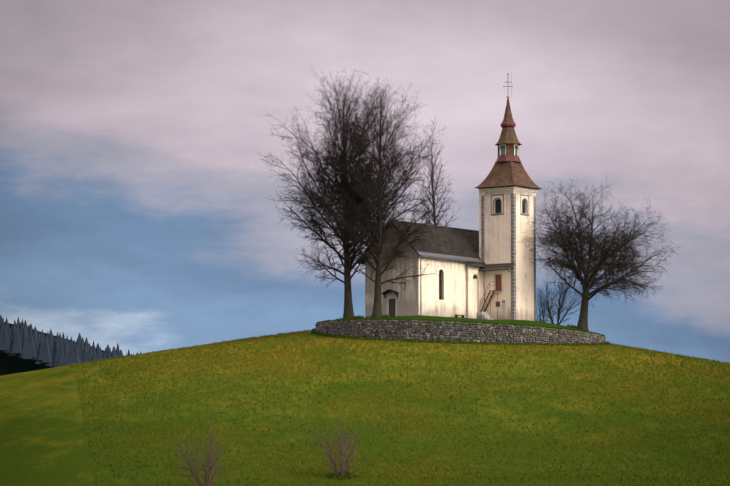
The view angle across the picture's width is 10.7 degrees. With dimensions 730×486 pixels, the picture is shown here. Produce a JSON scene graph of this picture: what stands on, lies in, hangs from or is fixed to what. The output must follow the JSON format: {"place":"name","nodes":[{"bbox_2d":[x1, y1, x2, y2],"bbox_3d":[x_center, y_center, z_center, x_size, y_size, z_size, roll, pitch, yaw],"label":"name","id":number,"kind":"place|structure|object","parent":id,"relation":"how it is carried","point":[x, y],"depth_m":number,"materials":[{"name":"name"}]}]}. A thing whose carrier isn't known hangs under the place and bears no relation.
{"place":"outdoors","nodes":[
{"label":"outdoors","id":0,"kind":"place"},
{"bbox_2d":[0,315,141,375],"bbox_3d":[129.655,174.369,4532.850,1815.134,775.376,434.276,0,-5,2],"label":"forest ridge","id":1,"kind":"structure","parent":0,"point":[24,347],"depth_m":4369.79,"materials":[{"name":"grey plant"}]},
{"bbox_2d":[0,315,729,485],"bbox_3d":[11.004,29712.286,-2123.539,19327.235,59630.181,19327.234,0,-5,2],"label":"grassy hill","id":2,"kind":"structure","parent":0,"point":[43,438],"depth_m":375.00,"materials":[{"name":"green plant"}]},
{"bbox_2d":[166,424,232,485],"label":"bush","id":3,"kind":"object","parent":2,"relation":"on","point":[208,478],"depth_m":329.00,"materials":[{"name":"brown plant"}]},
{"bbox_2d":[309,419,360,477],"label":"bush","id":4,"kind":"object","parent":2,"relation":"on","point":[344,468],"depth_m":334.84,"materials":[{"name":"brown plant"}]},
{"bbox_2d":[257,67,436,318],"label":"linden tree","id":5,"kind":"object","parent":2,"relation":"on","point":[321,180],"depth_m":445.34,"materials":[{"name":"brown plant"}]},
{"bbox_2d":[306,77,454,317],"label":"linden tree","id":6,"kind":"object","parent":2,"relation":"on","point":[380,219],"depth_m":440.73,"materials":[{"name":"brown plant"}]},
{"bbox_2d":[69,314,729,485],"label":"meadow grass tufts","id":7,"kind":"object","parent":2,"relation":"on","point":[460,467],"depth_m":383.17,"materials":[{"name":"green plant"}]},
{"bbox_2d":[365,223,465,317],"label":"nave walls","id":8,"kind":"structure","parent":2,"relation":"on","point":[413,298],"depth_m":444.71,"materials":[{"name":"white paint"}]},
{"bbox_2d":[381,289,398,298],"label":"hood door","id":9,"kind":"structure","parent":8,"relation":"attached to","point":[387,291],"depth_m":444.06,"materials":[{"name":"stone"}]},
{"bbox_2d":[357,220,485,265],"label":"church roof","id":10,"kind":"structure","parent":8,"relation":"on","point":[444,240],"depth_m":450.29,"materials":[{"name":"grey tile"}]},
{"bbox_2d":[437,267,445,301],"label":"window","id":11,"kind":"structure","parent":8,"relation":"attached to","point":[441,268],"depth_m":445.42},
{"bbox_2d":[417,251,485,266],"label":"eave","id":12,"kind":"object","parent":8,"relation":"on","point":[443,256],"depth_m":447.06,"materials":[{"name":"grey metal"}]},
{"bbox_2d":[411,134,459,225],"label":"slim tree","id":13,"kind":"object","parent":2,"relation":"on","point":[432,172],"depth_m":463.21,"materials":[{"name":"brown plant"}]},
{"bbox_2d":[477,312,493,319],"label":"stone steps","id":14,"kind":"structure","parent":2,"relation":"on","point":[483,315],"depth_m":450.63,"materials":[{"name":"grey stone"}]},
{"bbox_2d":[480,281,500,319],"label":"staircase","id":15,"kind":"structure","parent":2,"relation":"on","point":[490,298],"depth_m":450.47,"materials":[{"name":"brown wood"}]},
{"bbox_2d":[479,186,535,320],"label":"tower walls","id":16,"kind":"structure","parent":2,"relation":"on","point":[497,239],"depth_m":451.45,"materials":[{"name":"white paint"}]},
{"bbox_2d":[478,263,513,281],"bbox_3d":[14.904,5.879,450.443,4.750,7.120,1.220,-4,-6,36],"label":"stair canopy","id":17,"kind":"object","parent":16,"relation":"attached to","point":[500,266],"depth_m":450.27,"materials":[{"name":"grey wood"}]},
{"bbox_2d":[475,160,541,188],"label":"tower roof","id":18,"kind":"structure","parent":16,"relation":"on","point":[507,173],"depth_m":452.62,"materials":[{"name":"brown wood"}]},
{"bbox_2d":[495,98,521,161],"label":"spire","id":19,"kind":"structure","parent":18,"relation":"on","point":[508,143],"depth_m":453.53,"materials":[{"name":"brown wood"}]},
{"bbox_2d":[481,191,535,320],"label":"corner quoins","id":20,"kind":"object","parent":16,"relation":"attached to","point":[513,252],"depth_m":450.54,"materials":[{"name":"grey stone"}]},
{"bbox_2d":[478,185,539,192],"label":"tower cornice","id":21,"kind":"structure","parent":16,"relation":"attached to","point":[528,189],"depth_m":451.94,"materials":[{"name":"white paint"}]},
{"bbox_2d":[491,194,528,308],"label":"window frames","id":22,"kind":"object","parent":16,"relation":"in","point":[498,206],"depth_m":451.57,"materials":[{"name":"grey stone"}]},
{"bbox_2d":[536,286,552,321],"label":"bush","id":23,"kind":"object","parent":2,"relation":"on","point":[540,316],"depth_m":457.92,"materials":[{"name":"grey plant"}]},
{"bbox_2d":[533,273,582,324],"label":"bush","id":24,"kind":"object","parent":2,"relation":"on","point":[560,304],"depth_m":454.77,"materials":[{"name":"brown plant"}]},
{"bbox_2d":[519,178,680,330],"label":"tree","id":25,"kind":"object","parent":2,"relation":"on","point":[605,253],"depth_m":450.65,"materials":[{"name":"brown plant"}]},
{"bbox_2d":[0,0,729,362],"label":"sky","id":26,"kind":"structure","parent":0,"point":[137,213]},
{"bbox_2d":[386,270,477,316],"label":"door and window frames","id":27,"kind":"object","parent":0,"point":[392,307],"depth_m":444.59,"materials":[{"name":"grey stone"}]},
{"bbox_2d":[315,320,605,343],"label":"stone wall","id":28,"kind":"structure","parent":0,"point":[373,325],"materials":[{"name":"grey stone"}]},
{"bbox_2d":[466,262,483,318],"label":"nave annex walls","id":29,"kind":"structure","parent":0,"point":[474,291],"depth_m":450.63,"materials":[{"name":"white paint"}]}
]}

